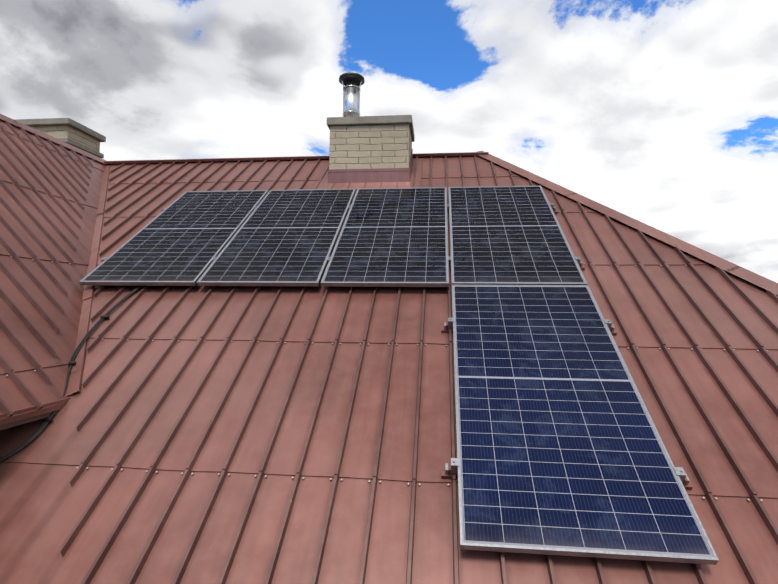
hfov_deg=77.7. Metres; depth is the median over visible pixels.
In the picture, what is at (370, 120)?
chimney cap
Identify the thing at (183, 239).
solar panel
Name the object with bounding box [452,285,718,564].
solar panel
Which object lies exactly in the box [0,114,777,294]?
ridge caps
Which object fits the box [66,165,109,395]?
valley flashing
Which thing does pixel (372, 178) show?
chimney flashing
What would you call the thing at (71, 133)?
chimney body
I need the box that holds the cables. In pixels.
[0,286,141,461]
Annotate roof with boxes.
[0,119,105,419]
[0,155,777,583]
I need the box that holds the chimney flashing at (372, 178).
[314,149,422,189]
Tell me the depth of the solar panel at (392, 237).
4.49 m
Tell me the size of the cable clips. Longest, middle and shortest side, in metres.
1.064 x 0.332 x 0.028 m
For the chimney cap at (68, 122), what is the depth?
7.07 m
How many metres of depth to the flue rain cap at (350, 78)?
6.35 m
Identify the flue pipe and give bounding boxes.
[342,79,361,116]
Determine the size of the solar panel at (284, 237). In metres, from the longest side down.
2.090 x 1.040 x 0.037 m
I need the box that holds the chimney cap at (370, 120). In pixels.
[327,115,414,141]
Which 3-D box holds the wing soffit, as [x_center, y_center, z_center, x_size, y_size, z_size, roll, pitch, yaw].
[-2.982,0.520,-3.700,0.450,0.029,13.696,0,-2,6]
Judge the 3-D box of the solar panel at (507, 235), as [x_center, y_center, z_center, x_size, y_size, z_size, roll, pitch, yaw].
[1.108,-0.622,4.654,1.040,0.037,2.090,0,33,6]
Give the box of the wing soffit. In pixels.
[0,410,57,429]
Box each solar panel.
[79,190,268,285]
[197,189,355,285]
[321,187,448,286]
[448,185,587,286]
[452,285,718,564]
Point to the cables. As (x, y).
(45, 423)
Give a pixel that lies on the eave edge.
(28, 414)
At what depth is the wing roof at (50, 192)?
4.09 m
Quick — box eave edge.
[0,398,69,424]
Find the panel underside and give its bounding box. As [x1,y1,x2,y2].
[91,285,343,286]
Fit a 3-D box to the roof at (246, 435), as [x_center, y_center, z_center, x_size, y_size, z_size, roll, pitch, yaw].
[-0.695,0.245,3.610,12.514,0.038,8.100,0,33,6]
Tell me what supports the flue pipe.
on the chimney body at (370, 146)
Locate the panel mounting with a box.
[100,203,692,489]
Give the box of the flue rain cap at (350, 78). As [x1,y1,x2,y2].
[339,72,364,85]
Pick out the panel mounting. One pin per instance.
(448, 469)
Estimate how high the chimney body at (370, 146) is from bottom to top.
4.390 m
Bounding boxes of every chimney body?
[31,125,99,151]
[329,124,411,168]
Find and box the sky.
[0,0,777,282]
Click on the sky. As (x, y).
(660, 114)
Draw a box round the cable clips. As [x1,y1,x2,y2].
[40,315,109,422]

